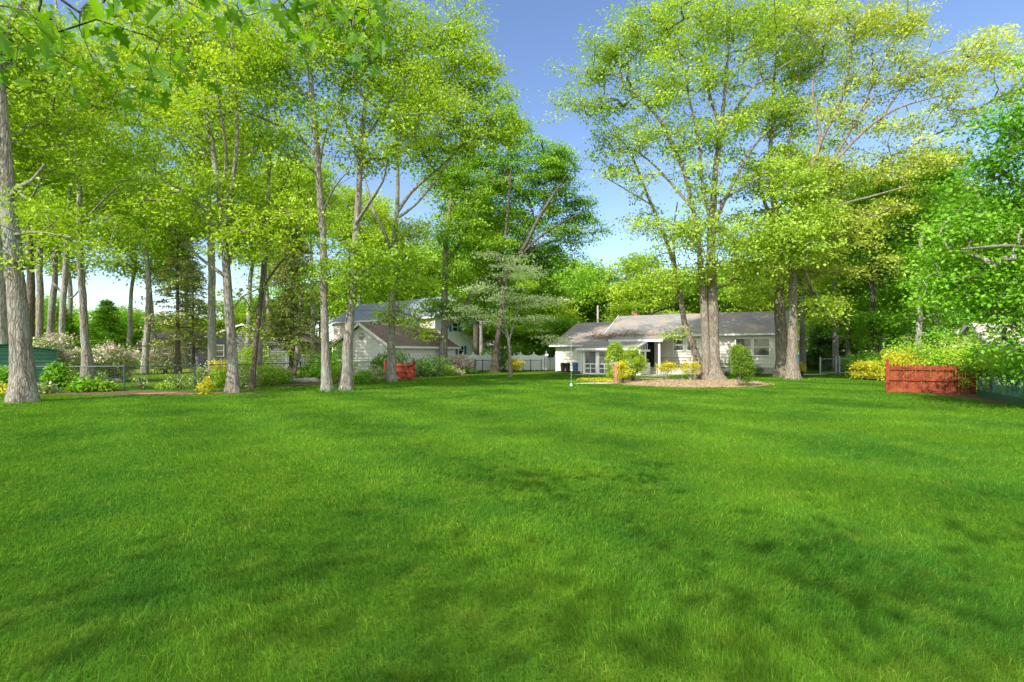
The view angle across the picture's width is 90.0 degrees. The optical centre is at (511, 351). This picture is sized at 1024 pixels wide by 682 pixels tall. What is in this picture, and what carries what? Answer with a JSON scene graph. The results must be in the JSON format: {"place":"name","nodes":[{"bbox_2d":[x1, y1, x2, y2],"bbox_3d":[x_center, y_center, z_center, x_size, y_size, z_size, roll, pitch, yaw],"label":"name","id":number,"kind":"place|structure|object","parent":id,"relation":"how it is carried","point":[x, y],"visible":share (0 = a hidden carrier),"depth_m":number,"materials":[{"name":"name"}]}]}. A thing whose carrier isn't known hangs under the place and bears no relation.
{"place":"outdoors","nodes":[
{"label":"outdoors","id":0,"kind":"place"},
{"bbox_2d":[59,364,335,387],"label":"neighbour lawn","id":1,"kind":"structure","parent":0,"point":[171,373],"depth_m":37.43,"materials":[{"name":"green plant"}]},
{"bbox_2d":[0,17,80,343],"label":"oak tree","id":2,"kind":"object","parent":1,"relation":"on","point":[4,338],"visible":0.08,"depth_m":22.95,"materials":[{"name":"green plant"}]},
{"bbox_2d":[9,88,93,343],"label":"oak tree","id":3,"kind":"object","parent":1,"relation":"on","point":[31,288],"visible":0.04,"depth_m":30.90,"materials":[{"name":"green plant"}]},
{"bbox_2d":[33,330,80,374],"bbox_3d":[-23.011,0.287,25.441,2.891,2.668,2.357,0,0,0],"label":"rhododendron","id":4,"kind":"object","parent":1,"relation":"on","point":[50,340],"visible":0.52,"depth_m":25.34,"materials":[{"name":"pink plant"}]},
{"bbox_2d":[43,309,80,364],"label":"spruce tree","id":5,"kind":"object","parent":1,"relation":"on","point":[70,328],"visible":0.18,"depth_m":44.01,"materials":[{"name":"green plant"}]},
{"bbox_2d":[12,95,116,346],"bbox_3d":[-30.880,-7.910,32.825,9.089,19.388,7.085,0,0,0],"label":"oak tree","id":6,"kind":"object","parent":1,"relation":"on","point":[39,305],"visible":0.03,"depth_m":32.95,"materials":[{"name":"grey plant"}]},
{"bbox_2d":[16,141,129,345],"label":"oak tree","id":7,"kind":"object","parent":1,"relation":"on","point":[54,288],"visible":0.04,"depth_m":33.93,"materials":[{"name":"green plant"}]},
{"bbox_2d":[13,17,136,363],"bbox_3d":[-23.135,-7.480,26.971,6.267,18.406,5.297,0,0,17],"label":"oak tree","id":8,"kind":"object","parent":1,"relation":"on","point":[63,294],"visible":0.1,"depth_m":26.96,"materials":[{"name":"green plant"}]},
{"bbox_2d":[22,155,137,334],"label":"slim tree","id":9,"kind":"object","parent":1,"relation":"on","point":[70,289],"visible":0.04,"depth_m":47.31,"materials":[{"name":"green plant"}]},
{"bbox_2d":[55,304,163,350],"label":"background tree","id":10,"kind":"object","parent":1,"relation":"on","point":[137,320],"visible":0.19,"depth_m":57.42,"materials":[{"name":"green plant"}]},
{"bbox_2d":[74,338,149,378],"bbox_3d":[-21.290,0.464,27.193,3.172,2.351,3.430,0,0,33],"label":"rhododendron","id":11,"kind":"object","parent":1,"relation":"on","point":[104,352],"visible":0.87,"depth_m":26.89,"materials":[{"name":"white plant"}]},
{"bbox_2d":[89,299,140,369],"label":"spruce tree","id":12,"kind":"object","parent":1,"relation":"on","point":[107,322],"visible":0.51,"depth_m":45.65,"materials":[{"name":"green plant"}]},
{"bbox_2d":[65,142,170,362],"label":"slim tree","id":13,"kind":"object","parent":1,"relation":"on","point":[134,268],"visible":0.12,"depth_m":51.61,"materials":[{"name":"green plant"}]},
{"bbox_2d":[64,23,192,373],"bbox_3d":[-26.170,-10.765,36.272,8.801,25.082,7.479,0,0,0],"label":"oak tree","id":14,"kind":"object","parent":1,"relation":"on","point":[145,343],"visible":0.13,"depth_m":35.87,"materials":[{"name":"green plant"}]},
{"bbox_2d":[136,343,192,373],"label":"rhododendron","id":15,"kind":"object","parent":1,"relation":"on","point":[159,356],"visible":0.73,"depth_m":37.13,"materials":[{"name":"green plant"}]},
{"bbox_2d":[124,166,206,339],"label":"slim tree","id":16,"kind":"object","parent":1,"relation":"on","point":[153,334],"visible":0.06,"depth_m":54.87,"materials":[{"name":"green plant"}]},
{"bbox_2d":[133,332,207,366],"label":"brown roofed house","id":17,"kind":"structure","parent":1,"relation":"on","point":[160,335],"depth_m":53.98,"materials":[{"name":"grey"}]},
{"bbox_2d":[130,215,223,373],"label":"spruce tree","id":18,"kind":"object","parent":1,"relation":"on","point":[177,317],"visible":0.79,"depth_m":36.86,"materials":[{"name":"green plant"}]},
{"bbox_2d":[124,178,229,367],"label":"slim tree","id":19,"kind":"object","parent":1,"relation":"on","point":[173,268],"visible":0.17,"depth_m":49.35,"materials":[{"name":"green plant"}]},
{"bbox_2d":[78,0,282,379],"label":"oak tree","id":20,"kind":"object","parent":1,"relation":"on","point":[212,352],"visible":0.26,"depth_m":25.83,"materials":[{"name":"green plant"}]},
{"bbox_2d":[158,259,225,371],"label":"spruce tree","id":21,"kind":"object","parent":1,"relation":"on","point":[195,320],"visible":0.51,"depth_m":40.93,"materials":[{"name":"green plant"}]},
{"bbox_2d":[182,299,253,331],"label":"background tree","id":22,"kind":"object","parent":1,"relation":"on","point":[220,325],"visible":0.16,"depth_m":63.57,"materials":[{"name":"green plant"}]},
{"bbox_2d":[171,114,302,366],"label":"slim tree","id":23,"kind":"object","parent":1,"relation":"on","point":[250,263],"visible":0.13,"depth_m":45.04,"materials":[{"name":"green plant"}]},
{"bbox_2d":[184,0,327,374],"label":"oak tree","id":24,"kind":"object","parent":1,"relation":"on","point":[260,344],"visible":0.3,"depth_m":27.88,"materials":[{"name":"green plant"}]},
{"bbox_2d":[198,324,331,367],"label":"charcoal house","id":25,"kind":"structure","parent":1,"relation":"on","point":[221,347],"depth_m":49.97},
{"bbox_2d":[236,163,338,330],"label":"slim tree","id":26,"kind":"object","parent":1,"relation":"on","point":[266,298],"visible":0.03,"depth_m":51.84,"materials":[{"name":"green plant"}]},
{"bbox_2d":[239,216,342,375],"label":"spruce tree","id":27,"kind":"object","parent":1,"relation":"on","point":[286,331],"visible":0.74,"depth_m":31.69,"materials":[{"name":"green plant"}]},
{"bbox_2d":[237,153,354,368],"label":"slim tree","id":28,"kind":"object","parent":1,"relation":"on","point":[334,209],"visible":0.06,"depth_m":47.75,"materials":[{"name":"green plant"}]},
{"bbox_2d":[259,129,355,363],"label":"oak tree","id":29,"kind":"object","parent":1,"relation":"on","point":[309,234],"visible":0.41,"depth_m":35.79,"materials":[{"name":"green plant"}]},
{"bbox_2d":[0,352,1023,681],"bbox_3d":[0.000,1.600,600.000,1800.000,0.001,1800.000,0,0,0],"label":"lawn","id":30,"kind":"structure","parent":0,"point":[426,640],"depth_m":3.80,"materials":[{"name":"green plant"}]},
{"bbox_2d":[0,343,59,388],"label":"green shed","id":31,"kind":"structure","parent":30,"relation":"on","point":[43,356],"depth_m":22.59,"materials":[{"name":"metal"}]},
{"bbox_2d":[0,0,147,403],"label":"oak tree","id":32,"kind":"object","parent":30,"relation":"on","point":[22,382],"visible":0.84,"depth_m":16.43,"materials":[{"name":"green plant"}]},
{"bbox_2d":[1,0,188,379],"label":"oak tree","id":33,"kind":"object","parent":30,"relation":"on","point":[86,356],"visible":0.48,"depth_m":21.83,"materials":[{"name":"green plant"}]},
{"bbox_2d":[40,391,270,394],"bbox_3d":[-15.323,1.596,19.976,11.805,0.001,2.053,0,0,0],"label":"soil bed","id":34,"kind":"object","parent":30,"relation":"on","point":[103,392],"visible":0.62,"depth_m":20.01,"materials":[{"name":"brown soil"}]},
{"bbox_2d":[39,361,70,391],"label":"vine bush","id":35,"kind":"object","parent":34,"relation":"on","point":[59,373],"visible":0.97,"depth_m":20.21,"materials":[{"name":"green plant"}]},
{"bbox_2d":[58,374,98,391],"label":"hosta","id":36,"kind":"object","parent":34,"relation":"on","point":[74,387],"visible":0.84,"depth_m":20.21,"materials":[{"name":"green plant"}]},
{"bbox_2d":[80,377,121,391],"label":"hosta","id":37,"kind":"object","parent":34,"relation":"on","point":[106,385],"visible":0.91,"depth_m":20.41,"materials":[{"name":"green plant"}]},
{"bbox_2d":[76,0,339,392],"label":"oak tree","id":38,"kind":"object","parent":34,"relation":"on","point":[234,232],"visible":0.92,"depth_m":19.59,"materials":[{"name":"green plant"}]},
{"bbox_2d":[0,361,377,390],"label":"wire fence","id":39,"kind":"object","parent":30,"relation":"on","point":[194,365],"visible":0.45,"depth_m":21.63,"materials":[{"name":"grey metal"}]},
{"bbox_2d":[0,0,401,112],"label":"oak tree","id":40,"kind":"object","parent":30,"relation":"on","point":[178,60],"visible":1,"depth_m":3.20,"materials":[{"name":"green plant"}]},
{"bbox_2d":[196,134,336,389],"bbox_3d":[-10.163,-3.469,21.023,5.375,10.349,4.150,0,0,7],"label":"oak tree","id":41,"kind":"object","parent":30,"relation":"on","point":[257,327],"visible":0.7,"depth_m":21.11,"materials":[{"name":"green plant"}]},
{"bbox_2d":[238,283,329,333],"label":"background tree","id":42,"kind":"object","parent":30,"relation":"on","point":[272,293],"visible":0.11,"depth_m":67.50,"materials":[{"name":"green plant"}]},
{"bbox_2d":[211,382,361,387],"bbox_3d":[-10.616,1.596,24.996,8.420,0.001,2.060,0,0,-33],"label":"soil bed","id":43,"kind":"object","parent":30,"relation":"on","point":[294,384],"visible":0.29,"depth_m":24.89,"materials":[{"name":"brown soil"}]},
{"bbox_2d":[247,362,289,385],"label":"garden bush","id":44,"kind":"object","parent":43,"relation":"on","point":[279,374],"visible":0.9,"depth_m":24.44,"materials":[{"name":"green plant"}]},
{"bbox_2d":[262,336,314,377],"bbox_3d":[-11.782,0.399,27.094,2.800,2.452,1.377,0,0,0],"label":"bush","id":45,"kind":"object","parent":30,"relation":"on","point":[297,355],"visible":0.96,"depth_m":26.94,"materials":[{"name":"green plant"}]},
{"bbox_2d":[188,0,389,391],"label":"oak tree","id":46,"kind":"object","parent":30,"relation":"on","point":[279,56],"visible":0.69,"depth_m":20.31,"materials":[{"name":"green plant"}]},
{"bbox_2d":[315,340,360,376],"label":"garden bush","id":47,"kind":"object","parent":30,"relation":"on","point":[339,353],"visible":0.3,"depth_m":28.73,"materials":[{"name":"green plant"}]},
{"bbox_2d":[326,182,411,304],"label":"slim tree","id":48,"kind":"object","parent":30,"relation":"on","point":[345,228],"visible":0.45,"depth_m":62.08,"materials":[{"name":"green plant"}]},
{"bbox_2d":[305,261,441,321],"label":"background tree","id":49,"kind":"object","parent":30,"relation":"on","point":[340,310],"visible":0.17,"depth_m":68.63,"materials":[{"name":"green plant"}]},
{"bbox_2d":[337,189,420,296],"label":"slim tree","id":50,"kind":"object","parent":30,"relation":"on","point":[383,207],"visible":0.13,"depth_m":68.60,"materials":[{"name":"green plant"}]},
{"bbox_2d":[279,0,492,390],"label":"oak tree","id":51,"kind":"object","parent":30,"relation":"on","point":[346,377],"visible":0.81,"depth_m":20.76,"materials":[{"name":"green plant"}]},
{"bbox_2d":[329,323,460,375],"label":"garage","id":52,"kind":"structure","parent":30,"relation":"on","point":[369,341],"depth_m":34.38,"materials":[{"name":"white paint"}]},
{"bbox_2d":[384,359,414,378],"bbox_3d":[-6.527,1.015,29.650,2.062,1.170,0.110,0,0,21],"label":"picket fence","id":53,"kind":"object","parent":30,"relation":"on","point":[404,371],"visible":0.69,"depth_m":29.48,"materials":[{"name":"red wood"}]},
{"bbox_2d":[329,296,489,365],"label":"two storey house","id":54,"kind":"structure","parent":30,"relation":"on","point":[461,340],"depth_m":54.38,"materials":[{"name":"beige"}]},
{"bbox_2d":[375,237,459,301],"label":"background tree","id":55,"kind":"object","parent":30,"relation":"on","point":[427,262],"visible":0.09,"depth_m":70.46,"materials":[{"name":"green plant"}]},
{"bbox_2d":[415,374,468,376],"bbox_3d":[-5.912,1.596,33.536,8.534,0.001,2.108,0,0,-41],"label":"soil bed","id":56,"kind":"object","parent":30,"relation":"on","point":[447,375],"visible":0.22,"depth_m":34.29,"materials":[{"name":"brown soil"}]},
{"bbox_2d":[415,353,453,375],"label":"garden bush","id":57,"kind":"object","parent":56,"relation":"on","point":[438,366],"visible":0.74,"depth_m":33.29,"materials":[{"name":"green plant"}]},
{"bbox_2d":[359,0,539,382],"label":"oak tree","id":58,"kind":"object","parent":30,"relation":"on","point":[464,128],"visible":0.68,"depth_m":26.72,"materials":[{"name":"green plant"}]},
{"bbox_2d":[373,139,534,369],"bbox_3d":[-4.433,-6.737,37.649,10.604,17.040,7.727,0,0,-26],"label":"oak tree","id":59,"kind":"object","parent":30,"relation":"on","point":[451,228],"visible":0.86,"depth_m":37.68,"materials":[{"name":"green plant"}]},
{"bbox_2d":[440,213,511,355],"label":"oak tree","id":60,"kind":"object","parent":30,"relation":"on","point":[480,335],"visible":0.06,"depth_m":51.79,"materials":[{"name":"green plant"}]},
{"bbox_2d":[430,153,529,355],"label":"oak tree","id":61,"kind":"object","parent":30,"relation":"on","point":[476,339],"visible":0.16,"depth_m":45.71,"materials":[{"name":"green plant"}]},
{"bbox_2d":[437,250,579,376],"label":"dogwood tree","id":62,"kind":"object","parent":30,"relation":"on","point":[479,289],"visible":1,"depth_m":30.87,"materials":[{"name":"green plant"}]},
{"bbox_2d":[462,351,554,370],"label":"vinyl fence","id":63,"kind":"object","parent":30,"relation":"on","point":[487,364],"visible":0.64,"depth_m":43.94,"materials":[{"name":"white plastic"}]},
{"bbox_2d":[457,321,560,353],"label":"background tree","id":64,"kind":"object","parent":30,"relation":"on","point":[489,333],"visible":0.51,"depth_m":53.45,"materials":[{"name":"green plant"}]},
{"bbox_2d":[424,80,616,372],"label":"maple tree","id":65,"kind":"object","parent":30,"relation":"on","point":[553,166],"visible":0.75,"depth_m":41.08,"materials":[{"name":"green plant"}]},
{"bbox_2d":[488,311,588,355],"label":"background tree","id":66,"kind":"object","parent":30,"relation":"on","point":[557,328],"visible":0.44,"depth_m":52.01,"materials":[{"name":"green plant"}]},
{"bbox_2d":[505,276,590,355],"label":"background tree","id":67,"kind":"object","parent":30,"relation":"on","point":[522,312],"visible":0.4,"depth_m":58.97,"materials":[{"name":"green plant"}]},
{"bbox_2d":[547,266,616,328],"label":"background tree","id":68,"kind":"object","parent":30,"relation":"on","point":[590,315],"visible":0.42,"depth_m":63.74,"materials":[{"name":"green plant"}]},
{"bbox_2d":[536,255,652,312],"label":"background tree","id":69,"kind":"object","parent":30,"relation":"on","point":[601,271],"visible":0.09,"depth_m":69.97,"materials":[{"name":"green plant"}]},
{"bbox_2d":[570,249,689,321],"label":"background tree","id":70,"kind":"object","parent":30,"relation":"on","point":[634,291],"visible":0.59,"depth_m":59.08,"materials":[{"name":"green plant"}]},
{"bbox_2d":[594,300,690,322],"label":"background tree","id":71,"kind":"object","parent":30,"relation":"on","point":[626,306],"visible":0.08,"depth_m":55.26,"materials":[{"name":"green plant"}]},
{"bbox_2d":[549,310,788,374],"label":"ranch house","id":72,"kind":"structure","parent":30,"relation":"on","point":[754,332],"depth_m":39.74,"materials":[{"name":"beige"}]},
{"bbox_2d":[752,338,770,355],"bbox_3d":[18.136,-0.340,37.223,1.180,1.360,0.150,0,0,28],"label":"window","id":73,"kind":"structure","parent":72,"relation":"in","point":[760,346],"depth_m":37.19,"materials":[{"name":"white glass"}]},
{"bbox_2d":[602,378,773,387],"bbox_3d":[9.083,1.596,26.626,8.262,0.001,7.966,0,0,0],"label":"mulch bed","id":74,"kind":"object","parent":30,"relation":"on","point":[688,384],"visible":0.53,"depth_m":25.67,"materials":[{"name":"beige wood"}]},
{"bbox_2d":[604,340,624,380],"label":"arborvitae","id":75,"kind":"object","parent":74,"relation":"on","point":[614,349],"visible":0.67,"depth_m":28.29,"materials":[{"name":"green plant"}]},
{"bbox_2d":[620,344,648,380],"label":"round bush","id":76,"kind":"object","parent":74,"relation":"on","point":[637,367],"visible":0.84,"depth_m":27.78,"materials":[{"name":"green plant"}]},
{"bbox_2d":[583,117,700,378],"bbox_3d":[7.831,-5.882,30.532,7.446,15.349,4.404,0,0,0],"label":"maple tree","id":77,"kind":"object","parent":74,"relation":"on","point":[691,343],"visible":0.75,"depth_m":29.91,"materials":[{"name":"green plant"}]},
{"bbox_2d":[538,0,863,380],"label":"maple tree","id":78,"kind":"object","parent":74,"relation":"on","point":[711,369],"visible":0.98,"depth_m":28.58,"materials":[{"name":"green plant"}]},
{"bbox_2d":[728,342,755,385],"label":"leaning arborvitae","id":79,"kind":"object","parent":74,"relation":"on","point":[738,353],"visible":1,"depth_m":23.67,"materials":[{"name":"green plant"}]},
{"bbox_2d":[641,264,745,313],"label":"background tree","id":80,"kind":"object","parent":30,"relation":"on","point":[693,305],"visible":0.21,"depth_m":60.41,"materials":[{"name":"green plant"}]},
{"bbox_2d":[718,257,799,311],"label":"background tree","id":81,"kind":"object","parent":30,"relation":"on","point":[768,307],"visible":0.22,"depth_m":59.13,"materials":[{"name":"green plant"}]},
{"bbox_2d":[704,0,871,377],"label":"maple tree","id":82,"kind":"object","parent":30,"relation":"on","point":[800,231],"visible":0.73,"depth_m":30.60,"materials":[{"name":"green plant"}]},
{"bbox_2d":[764,133,860,372],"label":"oak tree","id":83,"kind":"object","parent":30,"relation":"on","point":[802,348],"visible":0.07,"depth_m":38.82,"materials":[{"name":"green plant"}]},
{"bbox_2d":[806,322,844,370],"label":"spruce tree","id":84,"kind":"object","parent":30,"relation":"on","point":[817,349],"visible":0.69,"depth_m":43.41,"materials":[{"name":"green plant"}]},
{"bbox_2d":[781,177,890,371],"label":"oak tree","id":85,"kind":"object","parent":30,"relation":"on","point":[835,347],"visible":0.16,"depth_m":38.79,"materials":[{"name":"green plant"}]},
{"bbox_2d":[812,261,895,369],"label":"oak tree","id":86,"kind":"object","parent":30,"relation":"on","point":[847,349],"visible":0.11,"depth_m":40.90,"materials":[{"name":"green plant"}]},
{"bbox_2d":[845,359,885,379],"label":"golden hedge","id":87,"kind":"object","parent":30,"relation":"on","point":[856,373],"visible":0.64,"depth_m":28.89,"materials":[{"name":"yellow plant"}]},
{"bbox_2d":[841,346,892,372],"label":"bush","id":88,"kind":"object","parent":30,"relation":"on","point":[869,355],"visible":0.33,"depth_m":32.93,"materials":[{"name":"green plant"}]},
{"bbox_2d":[799,299,955,354],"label":"background tree","id":89,"kind":"object","parent":30,"relation":"on","point":[855,351],"visible":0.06,"depth_m":42.68,"materials":[{"name":"green plant"}]},
{"bbox_2d":[758,0,1023,379],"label":"maple tree","id":90,"kind":"object","parent":30,"relation":"on","point":[868,25],"visible":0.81,"depth_m":28.72,"materials":[{"name":"green plant"}]},
{"bbox_2d":[839,229,953,359],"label":"oak tree","id":91,"kind":"object","parent":30,"relation":"on","point":[883,290],"visible":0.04,"depth_m":35.83,"materials":[{"name":"green plant"}]},
{"bbox_2d":[815,143,981,370],"bbox_3d":[24.645,-5.906,33.294,10.776,15.334,7.032,0,0,0],"label":"oak tree","id":92,"kind":"object","parent":30,"relation":"on","point":[876,330],"visible":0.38,"depth_m":32.65,"materials":[{"name":"green plant"}]},
{"bbox_2d":[865,346,936,387],"bbox_3d":[17.287,0.641,22.538,2.994,1.986,2.688,0,0,0],"label":"bush","id":93,"kind":"object","parent":30,"relation":"on","point":[897,360],"visible":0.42,"depth_m":22.30,"materials":[{"name":"yellow plant"}]},
{"bbox_2d":[872,336,945,375],"bbox_3d":[20.820,0.412,26.982,3.366,2.432,3.184,0,0,0],"label":"bush","id":94,"kind":"object","parent":30,"relation":"on","point":[896,348],"visible":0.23,"depth_m":27.02,"materials":[{"name":"green plant"}]},
{"bbox_2d":[886,359,975,394],"bbox_3d":[15.931,0.935,19.550,2.696,1.330,0.110,0,0,30],"label":"picket fence","id":95,"kind":"object","parent":30,"relation":"on","point":[901,379],"visible":0.84,"depth_m":19.55,"materials":[{"name":"red wood"}]},
{"bbox_2d":[901,348,963,388],"bbox_3d":[18.148,0.717,22.188,2.756,1.845,2.362,0,0,0],"label":"bush","id":96,"kind":"object","parent":30,"relation":"on","point":[929,358],"visible":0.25,"depth_m":21.88,"materials":[{"name":"green plant"}]},
{"bbox_2d":[886,144,1001,360],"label":"slim tree","id":97,"kind":"object","parent":30,"relation":"on","point":[933,320],"visible":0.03,"depth_m":34.65,"materials":[{"name":"green plant"}]},
{"bbox_2d":[921,344,976,389],"bbox_3d":[18.660,0.653,21.595,2.767,1.960,2.244,0,0,0],"label":"bush","id":98,"kind":"object","parent":30,"relation":"on","point":[946,356],"visible":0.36,"depth_m":21.48,"materials":[{"name":"green plant"}]},
{"bbox_2d":[930,393,1017,404],"bbox_3d":[16.068,1.596,16.016,1.621,0.001,8.404,0,0,4],"label":"soil strip","id":99,"kind":"object","parent":30,"relation":"on","point":[981,398],"visible":0.48,"depth_m":17.83,"materials":[{"name":"brown soil"}]},
{"bbox_2d":[878,55,1023,386],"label":"maple tree","id":100,"kind":"object","parent":99,"relation":"on","point":[1005,265],"visible":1,"depth_m":13.34,"materials":[{"name":"green plant"}]},
{"bbox_2d":[947,344,1003,390],"bbox_3d":[16.814,0.651,18.134,2.077,1.930,2.111,0,0,-42],"label":"vine bush","id":101,"kind":"object","parent":99,"relation":"on","point":[970,369],"visible":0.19,"depth_m":18.24,"materials":[{"name":"green plant"}]},
{"bbox_2d":[973,343,1023,396],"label":"vine bush","id":102,"kind":"object","parent":99,"relation":"on","point":[987,362],"visible":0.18,"depth_m":16.95,"materials":[{"name":"green plant"}]},
{"bbox_2d":[950,323,1023,350],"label":"rose roofed shed","id":103,"kind":"structure","parent":30,"relation":"on","point":[965,328],"depth_m":25.57,"materials":[{"name":"pink"}]},
{"bbox_2d":[976,361,1023,404],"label":"netting fence","id":104,"kind":"object","parent":30,"relation":"on","point":[1008,392],"visible":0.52,"depth_m":16.50,"materials":[{"name":"green fabric"}]},
{"label":"soil bed","id":105,"kind":"structure","parent":30,"relation":"on","visible":0},
{"bbox_2d":[858,163,992,352],"bbox_3d":[24.381,-4.632,29.915,7.156,12.722,5.896,0,0,40],"label":"oak tree","id":106,"kind":"object","parent":105,"relation":"on","point":[920,316],"visible":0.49,"depth_m":29.85,"materials":[{"name":"green plant"}]},
{"bbox_2d":[0,0,1023,351],"label":"sky","id":107,"kind":"structure","parent":0,"point":[529,32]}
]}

